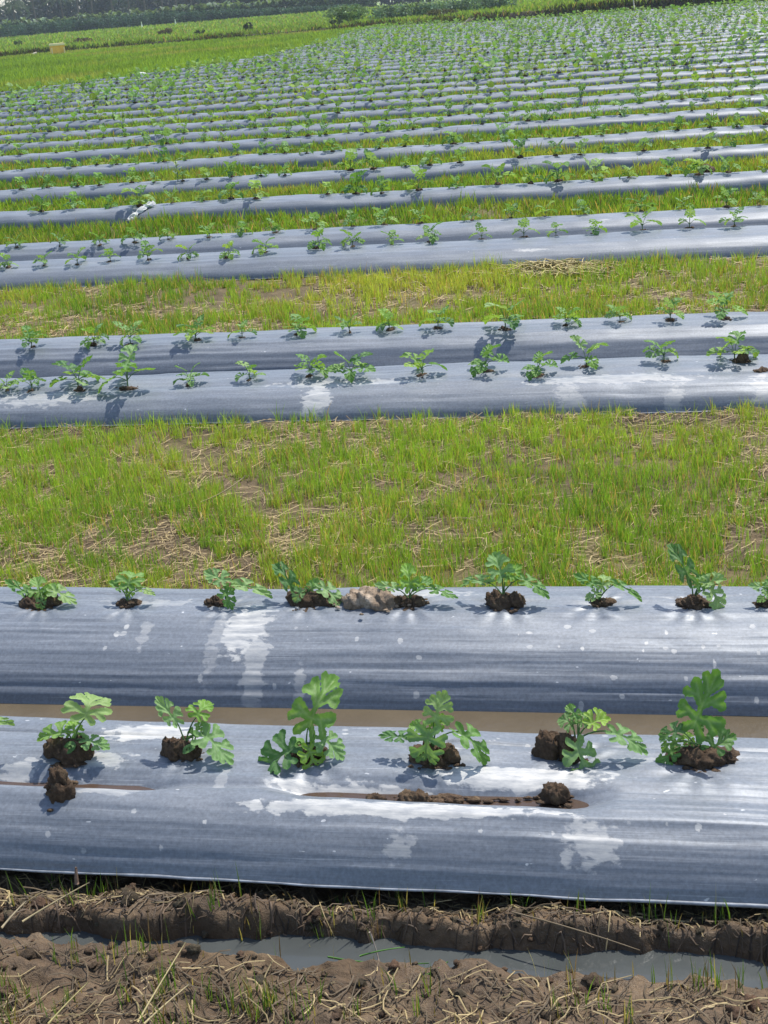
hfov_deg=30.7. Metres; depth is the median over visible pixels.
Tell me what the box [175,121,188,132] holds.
watermelon seedling
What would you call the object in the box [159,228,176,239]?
watermelon seedling
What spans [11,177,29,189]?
watermelon seedling
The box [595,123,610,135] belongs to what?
watermelon seedling
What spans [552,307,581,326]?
watermelon seedling
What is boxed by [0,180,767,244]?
grass
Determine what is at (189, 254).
watermelon seedling
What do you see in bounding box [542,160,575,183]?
watermelon seedling
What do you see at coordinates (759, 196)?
watermelon seedling
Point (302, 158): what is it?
mulch bed
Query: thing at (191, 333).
watermelon seedling
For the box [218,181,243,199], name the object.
watermelon seedling
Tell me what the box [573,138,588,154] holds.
watermelon seedling
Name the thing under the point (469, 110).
watermelon seedling
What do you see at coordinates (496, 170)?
watermelon seedling
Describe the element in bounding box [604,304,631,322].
watermelon seedling
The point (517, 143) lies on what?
watermelon seedling
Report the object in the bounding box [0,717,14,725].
watermelon seedling
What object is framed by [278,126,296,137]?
watermelon seedling
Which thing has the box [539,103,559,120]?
watermelon seedling
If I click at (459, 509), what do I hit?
grass
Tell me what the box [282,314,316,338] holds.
watermelon seedling
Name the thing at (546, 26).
mulch bed
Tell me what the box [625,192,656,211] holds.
watermelon seedling
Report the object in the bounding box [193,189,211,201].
watermelon seedling
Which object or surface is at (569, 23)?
mulch bed
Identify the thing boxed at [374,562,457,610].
watermelon seedling
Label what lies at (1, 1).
sky
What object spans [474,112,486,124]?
watermelon seedling
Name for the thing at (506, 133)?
watermelon seedling
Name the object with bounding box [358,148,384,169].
watermelon seedling
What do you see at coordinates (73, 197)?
watermelon seedling
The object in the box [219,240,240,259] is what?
watermelon seedling
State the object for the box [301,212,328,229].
watermelon seedling
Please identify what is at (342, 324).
watermelon seedling
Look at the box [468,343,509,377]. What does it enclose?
watermelon seedling
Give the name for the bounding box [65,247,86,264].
watermelon seedling
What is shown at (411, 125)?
watermelon seedling
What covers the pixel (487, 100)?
watermelon seedling
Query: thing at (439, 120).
watermelon seedling
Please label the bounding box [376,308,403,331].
watermelon seedling
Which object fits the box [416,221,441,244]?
watermelon seedling
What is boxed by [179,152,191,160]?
watermelon seedling
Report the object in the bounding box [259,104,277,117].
watermelon seedling
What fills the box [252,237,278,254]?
watermelon seedling
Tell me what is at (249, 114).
watermelon seedling
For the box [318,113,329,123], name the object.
watermelon seedling
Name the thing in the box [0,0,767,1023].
ground
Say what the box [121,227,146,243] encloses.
watermelon seedling
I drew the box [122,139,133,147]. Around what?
watermelon seedling
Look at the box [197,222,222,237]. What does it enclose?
watermelon seedling
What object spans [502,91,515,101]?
watermelon seedling
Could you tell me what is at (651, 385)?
mulch bed
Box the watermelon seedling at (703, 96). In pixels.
[693,86,713,98]
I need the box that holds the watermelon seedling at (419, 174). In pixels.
[403,166,434,190]
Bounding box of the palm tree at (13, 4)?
[0,0,30,20]
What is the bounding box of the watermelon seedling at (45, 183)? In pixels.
[39,174,55,188]
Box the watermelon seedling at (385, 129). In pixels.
[375,120,396,132]
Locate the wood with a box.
[0,0,444,28]
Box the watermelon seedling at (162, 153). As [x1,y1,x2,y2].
[153,147,173,162]
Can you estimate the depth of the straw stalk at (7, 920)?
3.33 m
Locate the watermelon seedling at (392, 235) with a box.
[381,230,403,244]
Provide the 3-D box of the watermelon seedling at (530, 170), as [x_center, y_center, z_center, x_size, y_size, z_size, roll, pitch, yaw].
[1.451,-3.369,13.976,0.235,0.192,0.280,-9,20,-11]
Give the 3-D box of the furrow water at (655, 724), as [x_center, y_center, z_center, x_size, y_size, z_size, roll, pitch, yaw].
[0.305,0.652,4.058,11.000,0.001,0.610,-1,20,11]
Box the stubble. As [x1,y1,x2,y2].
[0,862,767,1023]
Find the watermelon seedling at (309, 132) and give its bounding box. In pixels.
[298,123,317,136]
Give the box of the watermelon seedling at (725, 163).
[718,154,740,172]
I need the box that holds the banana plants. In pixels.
[0,0,379,37]
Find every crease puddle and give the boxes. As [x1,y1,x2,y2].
[0,781,154,789]
[302,792,588,808]
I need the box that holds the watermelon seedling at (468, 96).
[462,94,477,104]
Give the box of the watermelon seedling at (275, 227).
[264,218,285,233]
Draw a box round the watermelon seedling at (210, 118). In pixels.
[204,109,218,121]
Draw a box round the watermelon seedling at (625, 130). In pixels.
[619,122,631,133]
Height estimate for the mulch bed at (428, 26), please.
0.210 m
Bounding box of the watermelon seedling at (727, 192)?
[712,186,738,207]
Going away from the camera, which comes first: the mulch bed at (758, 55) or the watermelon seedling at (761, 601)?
the watermelon seedling at (761, 601)
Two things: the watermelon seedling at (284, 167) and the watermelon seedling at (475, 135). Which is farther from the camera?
the watermelon seedling at (475, 135)
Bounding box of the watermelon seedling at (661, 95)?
[658,92,666,100]
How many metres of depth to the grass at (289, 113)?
26.36 m
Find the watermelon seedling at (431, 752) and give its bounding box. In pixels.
[378,690,489,769]
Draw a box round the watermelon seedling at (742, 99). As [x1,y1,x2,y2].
[734,97,749,107]
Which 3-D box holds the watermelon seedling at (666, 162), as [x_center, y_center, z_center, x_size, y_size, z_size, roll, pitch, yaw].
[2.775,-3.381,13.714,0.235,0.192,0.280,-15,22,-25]
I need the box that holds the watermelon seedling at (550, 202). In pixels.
[534,200,556,216]
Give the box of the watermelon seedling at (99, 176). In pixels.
[90,172,108,185]
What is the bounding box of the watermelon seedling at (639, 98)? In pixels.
[628,89,647,103]
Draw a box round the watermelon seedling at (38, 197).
[27,194,49,211]
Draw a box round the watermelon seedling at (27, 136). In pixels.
[21,134,35,142]
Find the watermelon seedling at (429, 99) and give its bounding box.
[421,95,432,106]
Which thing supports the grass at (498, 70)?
on the ground at (214, 924)
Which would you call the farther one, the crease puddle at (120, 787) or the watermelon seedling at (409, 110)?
the watermelon seedling at (409, 110)
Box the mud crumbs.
[0,877,767,1023]
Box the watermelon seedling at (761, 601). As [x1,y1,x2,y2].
[748,576,767,607]
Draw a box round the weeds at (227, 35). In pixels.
[0,0,761,56]
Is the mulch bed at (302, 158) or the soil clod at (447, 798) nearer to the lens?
the soil clod at (447, 798)
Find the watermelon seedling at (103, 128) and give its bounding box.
[95,126,110,137]
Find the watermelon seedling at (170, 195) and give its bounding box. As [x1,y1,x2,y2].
[163,189,180,203]
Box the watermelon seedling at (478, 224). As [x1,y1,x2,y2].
[468,222,491,239]
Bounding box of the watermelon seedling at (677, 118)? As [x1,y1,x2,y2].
[666,115,688,130]
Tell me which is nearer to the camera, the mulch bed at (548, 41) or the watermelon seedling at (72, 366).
the watermelon seedling at (72, 366)
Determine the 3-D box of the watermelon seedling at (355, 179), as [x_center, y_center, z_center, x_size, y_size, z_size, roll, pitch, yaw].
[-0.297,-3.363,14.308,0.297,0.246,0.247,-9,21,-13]
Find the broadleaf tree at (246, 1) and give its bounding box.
[233,0,257,4]
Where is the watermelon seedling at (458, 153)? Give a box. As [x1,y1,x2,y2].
[450,146,466,162]
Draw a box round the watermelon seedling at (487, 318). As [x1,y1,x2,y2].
[483,299,523,330]
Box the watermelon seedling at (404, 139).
[397,134,413,146]
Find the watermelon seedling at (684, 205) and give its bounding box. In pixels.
[675,196,694,209]
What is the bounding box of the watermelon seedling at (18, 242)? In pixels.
[3,233,27,247]
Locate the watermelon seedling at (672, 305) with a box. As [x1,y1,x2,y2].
[654,297,684,321]
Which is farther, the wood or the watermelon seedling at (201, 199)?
the wood
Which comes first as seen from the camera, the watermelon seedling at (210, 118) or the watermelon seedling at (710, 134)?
the watermelon seedling at (710, 134)
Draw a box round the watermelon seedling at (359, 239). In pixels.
[340,229,364,247]
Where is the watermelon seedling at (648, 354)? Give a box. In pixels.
[643,340,678,362]
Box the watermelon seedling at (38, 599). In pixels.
[4,575,76,611]
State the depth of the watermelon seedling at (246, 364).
7.41 m
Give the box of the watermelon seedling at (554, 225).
[547,222,567,236]
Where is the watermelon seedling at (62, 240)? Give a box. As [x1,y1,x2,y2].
[50,233,69,246]
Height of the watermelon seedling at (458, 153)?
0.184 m
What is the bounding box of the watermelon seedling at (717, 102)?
[711,99,725,108]
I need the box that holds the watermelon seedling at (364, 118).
[359,116,367,121]
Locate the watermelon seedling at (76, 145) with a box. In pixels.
[71,141,81,151]
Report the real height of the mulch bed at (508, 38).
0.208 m
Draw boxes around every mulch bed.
[0,35,767,94]
[0,38,767,97]
[0,48,767,106]
[0,52,767,111]
[0,59,767,118]
[0,65,767,124]
[0,74,767,132]
[0,83,767,142]
[0,94,767,152]
[0,106,767,165]
[0,125,767,183]
[0,144,767,203]
[0,170,767,229]
[0,205,767,261]
[0,225,767,290]
[0,312,767,377]
[0,354,767,428]
[0,585,767,715]
[0,716,767,908]
[1,43,767,101]
[42,32,767,87]
[90,29,761,81]
[132,27,765,75]
[172,24,767,70]
[207,22,762,65]
[239,19,767,60]
[254,18,766,57]
[266,16,767,55]
[279,15,762,52]
[285,13,763,50]
[295,11,766,48]
[304,11,757,46]
[314,9,763,44]
[325,8,764,42]
[326,6,767,41]
[327,5,766,40]
[331,4,765,38]
[338,4,756,37]
[340,3,748,35]
[342,1,766,34]
[342,3,765,36]
[350,17,538,32]
[359,9,653,32]
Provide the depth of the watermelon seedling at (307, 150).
18.62 m
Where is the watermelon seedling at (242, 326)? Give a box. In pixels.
[228,319,256,338]
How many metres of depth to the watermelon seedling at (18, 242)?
12.61 m
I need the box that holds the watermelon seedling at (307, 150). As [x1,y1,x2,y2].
[298,143,313,153]
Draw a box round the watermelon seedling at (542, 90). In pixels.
[533,87,547,99]
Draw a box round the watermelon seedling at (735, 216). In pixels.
[719,206,747,226]
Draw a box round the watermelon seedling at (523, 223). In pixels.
[512,217,539,237]
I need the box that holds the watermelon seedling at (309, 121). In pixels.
[300,111,316,124]
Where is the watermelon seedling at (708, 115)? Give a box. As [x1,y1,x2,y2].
[698,113,718,127]
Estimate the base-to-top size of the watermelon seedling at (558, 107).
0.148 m
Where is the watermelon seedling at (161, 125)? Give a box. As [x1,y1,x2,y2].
[153,122,172,134]
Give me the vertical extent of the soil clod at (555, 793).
0.047 m
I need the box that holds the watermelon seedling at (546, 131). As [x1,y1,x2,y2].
[544,130,553,137]
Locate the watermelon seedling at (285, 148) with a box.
[275,141,292,153]
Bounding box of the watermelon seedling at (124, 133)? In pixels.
[117,127,129,136]
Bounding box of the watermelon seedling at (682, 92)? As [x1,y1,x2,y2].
[675,91,687,99]
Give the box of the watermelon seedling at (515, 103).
[509,101,517,110]
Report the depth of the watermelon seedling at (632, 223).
10.78 m
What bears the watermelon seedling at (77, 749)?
on the mulch bed at (674, 833)
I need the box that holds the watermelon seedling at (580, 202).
[571,199,593,214]
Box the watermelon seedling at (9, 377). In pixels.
[0,370,18,390]
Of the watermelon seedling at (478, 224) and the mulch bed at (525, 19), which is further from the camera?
the mulch bed at (525, 19)
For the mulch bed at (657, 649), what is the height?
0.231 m
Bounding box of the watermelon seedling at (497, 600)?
[459,551,549,612]
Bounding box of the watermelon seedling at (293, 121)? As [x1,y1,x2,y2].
[285,118,296,125]
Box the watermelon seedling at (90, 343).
[80,323,108,348]
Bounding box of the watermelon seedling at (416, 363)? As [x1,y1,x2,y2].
[400,348,446,377]
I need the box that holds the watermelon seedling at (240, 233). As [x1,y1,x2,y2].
[232,221,252,236]
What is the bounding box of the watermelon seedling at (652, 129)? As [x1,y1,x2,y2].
[647,121,664,131]
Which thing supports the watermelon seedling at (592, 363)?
on the mulch bed at (651, 385)
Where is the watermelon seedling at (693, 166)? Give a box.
[683,158,712,175]
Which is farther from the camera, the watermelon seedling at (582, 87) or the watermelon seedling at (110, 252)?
the watermelon seedling at (582, 87)
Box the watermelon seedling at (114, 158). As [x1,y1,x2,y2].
[109,153,122,164]
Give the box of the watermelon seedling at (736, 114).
[727,112,745,128]
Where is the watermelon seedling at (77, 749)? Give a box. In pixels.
[37,692,112,770]
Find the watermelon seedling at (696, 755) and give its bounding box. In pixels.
[655,669,739,772]
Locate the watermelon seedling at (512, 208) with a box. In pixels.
[502,202,524,218]
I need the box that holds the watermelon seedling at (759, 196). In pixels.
[747,191,767,205]
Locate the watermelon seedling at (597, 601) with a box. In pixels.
[573,572,641,607]
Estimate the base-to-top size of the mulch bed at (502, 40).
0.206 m
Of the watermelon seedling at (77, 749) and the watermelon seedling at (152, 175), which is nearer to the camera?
the watermelon seedling at (77, 749)
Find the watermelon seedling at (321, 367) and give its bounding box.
[294,354,327,378]
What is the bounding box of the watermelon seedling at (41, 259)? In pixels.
[33,251,51,266]
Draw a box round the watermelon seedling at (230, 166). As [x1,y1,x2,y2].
[221,160,241,177]
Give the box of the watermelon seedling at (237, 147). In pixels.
[230,142,244,154]
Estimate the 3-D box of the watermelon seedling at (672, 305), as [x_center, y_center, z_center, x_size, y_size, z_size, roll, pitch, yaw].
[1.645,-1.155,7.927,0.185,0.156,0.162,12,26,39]
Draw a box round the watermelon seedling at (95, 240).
[89,232,109,245]
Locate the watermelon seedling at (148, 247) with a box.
[137,240,162,260]
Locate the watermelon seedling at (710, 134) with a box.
[695,131,720,148]
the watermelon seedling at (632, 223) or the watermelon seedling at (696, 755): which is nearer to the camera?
the watermelon seedling at (696, 755)
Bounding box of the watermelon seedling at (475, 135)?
[471,133,482,142]
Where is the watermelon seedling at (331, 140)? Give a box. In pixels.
[323,138,342,151]
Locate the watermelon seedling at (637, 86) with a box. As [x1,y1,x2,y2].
[631,84,644,92]
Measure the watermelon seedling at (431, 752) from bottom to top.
0.190 m
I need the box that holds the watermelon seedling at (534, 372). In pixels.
[521,351,557,380]
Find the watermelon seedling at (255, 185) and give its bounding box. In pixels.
[243,180,269,199]
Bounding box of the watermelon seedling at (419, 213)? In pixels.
[408,206,429,223]
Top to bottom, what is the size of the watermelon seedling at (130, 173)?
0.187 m
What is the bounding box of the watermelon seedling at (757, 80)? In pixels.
[749,75,760,84]
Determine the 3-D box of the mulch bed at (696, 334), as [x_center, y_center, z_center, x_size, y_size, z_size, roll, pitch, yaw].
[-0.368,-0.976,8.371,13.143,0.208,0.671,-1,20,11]
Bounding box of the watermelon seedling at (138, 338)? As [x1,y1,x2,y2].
[112,320,148,346]
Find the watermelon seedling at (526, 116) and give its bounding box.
[517,103,538,120]
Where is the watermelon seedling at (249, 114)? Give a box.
[244,112,255,119]
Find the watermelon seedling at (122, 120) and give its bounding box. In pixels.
[113,115,127,127]
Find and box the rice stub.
[74,867,78,884]
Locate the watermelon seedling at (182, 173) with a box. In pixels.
[174,170,188,181]
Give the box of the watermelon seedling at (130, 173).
[122,167,141,182]
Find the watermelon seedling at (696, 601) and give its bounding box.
[666,543,726,609]
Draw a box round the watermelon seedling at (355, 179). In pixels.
[340,170,367,194]
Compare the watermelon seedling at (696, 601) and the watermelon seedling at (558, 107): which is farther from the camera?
the watermelon seedling at (558, 107)
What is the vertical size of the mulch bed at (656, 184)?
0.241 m
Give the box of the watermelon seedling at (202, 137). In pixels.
[199,133,209,141]
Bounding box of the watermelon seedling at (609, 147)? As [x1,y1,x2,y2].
[602,144,618,153]
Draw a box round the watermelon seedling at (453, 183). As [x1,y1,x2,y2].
[448,175,465,187]
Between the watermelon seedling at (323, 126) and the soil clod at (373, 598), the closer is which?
the soil clod at (373, 598)
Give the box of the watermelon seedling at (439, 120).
[433,117,447,127]
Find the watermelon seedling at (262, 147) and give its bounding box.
[258,141,272,154]
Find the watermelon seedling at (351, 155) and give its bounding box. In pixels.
[336,148,362,170]
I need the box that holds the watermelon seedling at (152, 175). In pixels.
[146,170,160,182]
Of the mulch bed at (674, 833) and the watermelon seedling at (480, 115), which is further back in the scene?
the watermelon seedling at (480, 115)
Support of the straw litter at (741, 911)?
on the ground at (214, 924)
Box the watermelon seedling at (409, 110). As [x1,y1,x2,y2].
[403,105,417,117]
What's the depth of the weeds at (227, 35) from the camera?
96.23 m
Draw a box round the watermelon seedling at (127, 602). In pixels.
[109,571,154,608]
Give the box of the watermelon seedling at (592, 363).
[560,335,608,369]
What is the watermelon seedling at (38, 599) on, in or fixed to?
on the mulch bed at (657, 649)
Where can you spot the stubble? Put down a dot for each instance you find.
(266, 1003)
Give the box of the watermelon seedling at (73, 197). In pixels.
[63,191,85,208]
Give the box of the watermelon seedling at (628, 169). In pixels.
[619,165,637,178]
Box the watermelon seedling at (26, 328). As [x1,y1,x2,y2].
[19,325,47,347]
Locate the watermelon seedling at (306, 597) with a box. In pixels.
[271,561,341,611]
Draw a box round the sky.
[0,0,390,14]
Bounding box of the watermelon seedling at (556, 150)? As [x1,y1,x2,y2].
[545,139,562,155]
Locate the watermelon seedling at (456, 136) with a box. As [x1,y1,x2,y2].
[442,131,463,144]
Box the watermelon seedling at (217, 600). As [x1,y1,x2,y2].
[204,568,272,609]
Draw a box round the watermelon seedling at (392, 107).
[387,101,399,109]
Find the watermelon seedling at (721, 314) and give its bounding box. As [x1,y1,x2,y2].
[707,291,747,319]
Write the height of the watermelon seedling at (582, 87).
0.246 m
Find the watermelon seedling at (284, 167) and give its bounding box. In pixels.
[278,162,291,175]
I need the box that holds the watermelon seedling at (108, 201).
[101,195,117,208]
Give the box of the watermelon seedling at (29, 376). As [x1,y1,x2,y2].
[10,368,45,392]
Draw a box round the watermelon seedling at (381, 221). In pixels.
[372,207,398,225]
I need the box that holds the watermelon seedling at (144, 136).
[140,134,153,145]
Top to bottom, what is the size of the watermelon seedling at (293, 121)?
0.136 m
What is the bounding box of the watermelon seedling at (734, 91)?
[721,84,735,96]
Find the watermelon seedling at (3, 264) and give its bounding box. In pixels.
[0,253,17,268]
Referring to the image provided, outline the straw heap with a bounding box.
[396,257,675,290]
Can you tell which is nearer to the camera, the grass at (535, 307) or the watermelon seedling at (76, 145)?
the grass at (535, 307)
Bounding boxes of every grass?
[0,0,692,53]
[0,0,767,111]
[0,69,766,125]
[0,79,765,134]
[0,88,767,143]
[0,96,767,155]
[0,111,767,170]
[0,126,767,189]
[0,152,767,211]
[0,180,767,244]
[0,246,767,338]
[0,397,767,436]
[0,402,767,588]
[1,61,767,118]
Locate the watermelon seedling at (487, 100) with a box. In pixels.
[482,96,493,103]
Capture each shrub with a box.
[73,37,92,42]
[157,27,172,34]
[194,28,204,34]
[243,22,252,30]
[322,4,369,20]
[329,18,342,23]
[425,8,457,16]
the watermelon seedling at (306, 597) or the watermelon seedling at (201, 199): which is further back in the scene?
the watermelon seedling at (201, 199)
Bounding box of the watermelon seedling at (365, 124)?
[360,120,370,132]
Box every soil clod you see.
[43,765,78,790]
[45,778,75,811]
[332,586,411,614]
[365,792,395,800]
[394,788,429,801]
[429,793,539,803]
[536,781,573,808]
[701,164,714,172]
[733,352,750,363]
[752,366,767,372]
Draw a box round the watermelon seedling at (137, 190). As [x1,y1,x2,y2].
[121,185,155,207]
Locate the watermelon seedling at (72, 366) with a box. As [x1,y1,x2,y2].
[49,355,104,391]
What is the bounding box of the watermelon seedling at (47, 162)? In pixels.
[41,158,51,167]
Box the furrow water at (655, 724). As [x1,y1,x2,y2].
[0,703,767,737]
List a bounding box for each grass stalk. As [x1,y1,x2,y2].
[328,956,428,963]
[360,947,404,956]
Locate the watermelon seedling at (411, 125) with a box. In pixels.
[404,118,420,129]
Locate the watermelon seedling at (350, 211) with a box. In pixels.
[343,209,364,226]
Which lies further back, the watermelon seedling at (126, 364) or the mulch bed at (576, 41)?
the mulch bed at (576, 41)
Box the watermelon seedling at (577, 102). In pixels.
[572,99,582,107]
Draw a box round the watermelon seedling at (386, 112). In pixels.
[380,110,390,119]
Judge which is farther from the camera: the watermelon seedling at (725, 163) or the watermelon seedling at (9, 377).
the watermelon seedling at (725, 163)
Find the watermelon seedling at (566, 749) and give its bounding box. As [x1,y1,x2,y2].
[531,703,647,770]
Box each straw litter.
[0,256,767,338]
[0,406,767,588]
[0,870,767,1023]
[0,891,767,962]
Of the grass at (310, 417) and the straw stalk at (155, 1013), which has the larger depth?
the grass at (310, 417)
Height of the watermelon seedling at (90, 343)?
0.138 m
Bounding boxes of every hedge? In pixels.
[0,3,359,37]
[366,0,517,20]
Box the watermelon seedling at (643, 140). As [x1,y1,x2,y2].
[633,137,652,151]
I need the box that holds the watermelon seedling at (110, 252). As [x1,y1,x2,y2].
[98,248,120,262]
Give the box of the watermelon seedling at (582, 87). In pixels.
[571,83,588,97]
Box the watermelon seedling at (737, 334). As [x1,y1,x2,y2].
[706,330,759,362]
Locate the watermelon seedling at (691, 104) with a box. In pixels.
[684,101,697,110]
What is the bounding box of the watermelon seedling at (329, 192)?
[320,182,335,194]
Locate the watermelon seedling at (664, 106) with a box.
[658,102,669,112]
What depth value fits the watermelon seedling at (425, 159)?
16.15 m
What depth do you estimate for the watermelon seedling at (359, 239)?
11.13 m
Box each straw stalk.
[1,900,26,928]
[22,882,89,921]
[47,982,87,1023]
[137,942,185,1022]
[143,984,189,1023]
[201,475,246,502]
[369,931,378,959]
[512,911,639,950]
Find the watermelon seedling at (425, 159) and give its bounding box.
[418,150,441,166]
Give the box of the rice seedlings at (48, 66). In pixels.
[0,25,381,90]
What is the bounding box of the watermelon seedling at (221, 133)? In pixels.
[216,132,226,141]
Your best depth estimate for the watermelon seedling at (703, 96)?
21.73 m
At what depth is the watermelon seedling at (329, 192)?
14.38 m
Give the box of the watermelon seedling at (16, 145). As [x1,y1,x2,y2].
[10,143,28,154]
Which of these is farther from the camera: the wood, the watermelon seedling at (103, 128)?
the wood
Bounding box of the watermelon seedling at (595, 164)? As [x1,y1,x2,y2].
[582,157,610,182]
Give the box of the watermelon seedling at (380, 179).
[370,176,390,194]
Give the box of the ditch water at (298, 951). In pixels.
[0,904,767,988]
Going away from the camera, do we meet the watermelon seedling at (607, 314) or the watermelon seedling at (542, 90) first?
the watermelon seedling at (607, 314)
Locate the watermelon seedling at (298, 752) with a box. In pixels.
[258,671,345,774]
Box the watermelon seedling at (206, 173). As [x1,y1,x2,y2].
[197,167,215,179]
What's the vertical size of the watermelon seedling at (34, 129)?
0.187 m
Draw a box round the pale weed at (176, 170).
[170,157,181,180]
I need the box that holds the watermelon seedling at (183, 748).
[155,696,233,764]
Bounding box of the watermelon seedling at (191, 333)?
[173,314,214,341]
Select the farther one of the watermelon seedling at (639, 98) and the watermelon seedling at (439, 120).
the watermelon seedling at (639, 98)
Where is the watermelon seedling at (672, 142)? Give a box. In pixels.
[668,141,681,149]
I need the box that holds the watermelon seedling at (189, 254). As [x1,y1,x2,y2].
[176,243,198,260]
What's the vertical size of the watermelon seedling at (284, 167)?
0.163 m
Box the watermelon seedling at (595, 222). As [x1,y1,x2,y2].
[586,219,606,234]
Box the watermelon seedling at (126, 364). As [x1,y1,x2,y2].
[98,344,155,393]
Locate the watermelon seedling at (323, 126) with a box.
[318,121,333,136]
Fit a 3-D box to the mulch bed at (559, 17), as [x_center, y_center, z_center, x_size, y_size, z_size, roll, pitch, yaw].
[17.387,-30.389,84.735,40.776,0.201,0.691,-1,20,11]
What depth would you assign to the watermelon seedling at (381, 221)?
12.12 m
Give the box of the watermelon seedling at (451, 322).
[418,305,454,328]
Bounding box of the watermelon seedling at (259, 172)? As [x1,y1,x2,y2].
[251,165,268,176]
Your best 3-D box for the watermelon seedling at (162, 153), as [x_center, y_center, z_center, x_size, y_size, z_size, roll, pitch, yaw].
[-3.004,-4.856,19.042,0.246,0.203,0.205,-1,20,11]
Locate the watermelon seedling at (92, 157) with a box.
[89,154,101,164]
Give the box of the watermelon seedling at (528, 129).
[518,128,530,138]
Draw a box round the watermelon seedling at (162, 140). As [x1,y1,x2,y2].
[156,128,177,145]
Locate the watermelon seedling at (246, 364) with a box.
[235,361,265,381]
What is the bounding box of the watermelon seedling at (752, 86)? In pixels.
[745,82,760,94]
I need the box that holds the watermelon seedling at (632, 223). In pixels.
[625,207,661,229]
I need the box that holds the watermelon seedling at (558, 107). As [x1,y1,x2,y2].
[553,100,566,109]
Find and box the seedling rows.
[0,0,767,172]
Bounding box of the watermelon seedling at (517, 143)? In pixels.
[510,137,534,157]
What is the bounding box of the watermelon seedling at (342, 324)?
[334,313,362,333]
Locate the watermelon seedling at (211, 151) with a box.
[205,148,218,157]
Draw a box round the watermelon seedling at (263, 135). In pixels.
[259,128,272,138]
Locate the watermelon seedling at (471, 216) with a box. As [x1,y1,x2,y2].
[462,207,481,220]
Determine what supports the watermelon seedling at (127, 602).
on the mulch bed at (657, 649)
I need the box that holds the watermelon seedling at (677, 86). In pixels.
[670,82,684,89]
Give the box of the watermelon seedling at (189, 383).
[173,363,209,386]
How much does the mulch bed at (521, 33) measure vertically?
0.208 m
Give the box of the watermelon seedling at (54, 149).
[50,144,59,152]
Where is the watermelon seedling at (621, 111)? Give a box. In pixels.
[608,99,631,116]
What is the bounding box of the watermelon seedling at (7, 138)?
[3,136,14,143]
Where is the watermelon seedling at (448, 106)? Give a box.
[437,101,458,115]
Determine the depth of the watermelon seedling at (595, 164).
13.82 m
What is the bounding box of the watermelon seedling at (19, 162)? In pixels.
[14,160,24,169]
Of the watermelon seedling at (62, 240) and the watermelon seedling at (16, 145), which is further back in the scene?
the watermelon seedling at (16, 145)
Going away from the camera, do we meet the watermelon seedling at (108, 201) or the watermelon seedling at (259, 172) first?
the watermelon seedling at (108, 201)
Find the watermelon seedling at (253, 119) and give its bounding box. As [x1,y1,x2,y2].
[248,116,261,127]
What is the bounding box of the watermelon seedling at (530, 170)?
[521,164,543,183]
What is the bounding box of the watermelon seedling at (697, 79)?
[686,73,704,88]
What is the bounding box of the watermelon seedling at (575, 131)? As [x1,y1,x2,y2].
[570,126,583,136]
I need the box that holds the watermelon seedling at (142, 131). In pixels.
[137,128,146,135]
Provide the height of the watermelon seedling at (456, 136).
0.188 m
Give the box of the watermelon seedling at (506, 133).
[494,122,514,141]
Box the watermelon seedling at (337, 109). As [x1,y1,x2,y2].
[327,99,346,112]
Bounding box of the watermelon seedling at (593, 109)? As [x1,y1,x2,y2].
[589,105,602,118]
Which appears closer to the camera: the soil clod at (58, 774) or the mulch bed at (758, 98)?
the soil clod at (58, 774)
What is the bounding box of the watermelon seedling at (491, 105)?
[485,103,496,112]
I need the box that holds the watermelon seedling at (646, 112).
[639,106,650,114]
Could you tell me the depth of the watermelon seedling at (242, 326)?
8.41 m
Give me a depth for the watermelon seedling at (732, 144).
15.46 m
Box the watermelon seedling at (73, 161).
[64,157,81,167]
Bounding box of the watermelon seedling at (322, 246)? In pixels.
[307,227,331,250]
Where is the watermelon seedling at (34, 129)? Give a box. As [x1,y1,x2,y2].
[27,123,39,132]
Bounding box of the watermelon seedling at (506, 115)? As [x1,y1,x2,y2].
[499,111,513,122]
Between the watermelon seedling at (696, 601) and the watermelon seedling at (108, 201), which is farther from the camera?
the watermelon seedling at (108, 201)
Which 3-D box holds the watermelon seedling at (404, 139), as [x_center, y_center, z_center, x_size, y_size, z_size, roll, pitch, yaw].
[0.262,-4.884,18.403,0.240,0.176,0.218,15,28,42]
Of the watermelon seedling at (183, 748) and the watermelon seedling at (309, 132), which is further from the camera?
the watermelon seedling at (309, 132)
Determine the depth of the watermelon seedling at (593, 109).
20.18 m
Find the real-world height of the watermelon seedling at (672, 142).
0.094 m
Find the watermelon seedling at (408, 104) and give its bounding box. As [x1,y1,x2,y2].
[400,94,419,107]
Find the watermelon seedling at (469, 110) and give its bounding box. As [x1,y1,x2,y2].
[464,106,473,114]
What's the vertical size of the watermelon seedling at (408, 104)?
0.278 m
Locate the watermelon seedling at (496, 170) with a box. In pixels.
[482,163,516,184]
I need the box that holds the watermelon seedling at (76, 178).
[70,172,84,187]
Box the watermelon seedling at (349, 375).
[324,351,375,382]
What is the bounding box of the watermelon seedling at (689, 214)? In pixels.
[678,208,705,228]
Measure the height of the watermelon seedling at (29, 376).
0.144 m
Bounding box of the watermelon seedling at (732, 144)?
[723,133,745,146]
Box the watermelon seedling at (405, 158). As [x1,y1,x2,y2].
[400,155,410,166]
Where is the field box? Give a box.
[49,43,64,53]
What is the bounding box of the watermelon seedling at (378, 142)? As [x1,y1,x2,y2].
[370,136,388,148]
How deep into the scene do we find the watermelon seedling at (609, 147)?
15.74 m
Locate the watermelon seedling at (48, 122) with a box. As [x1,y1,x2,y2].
[39,118,57,131]
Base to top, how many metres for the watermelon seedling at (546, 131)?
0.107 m
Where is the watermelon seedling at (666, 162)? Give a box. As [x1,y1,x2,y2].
[659,157,683,176]

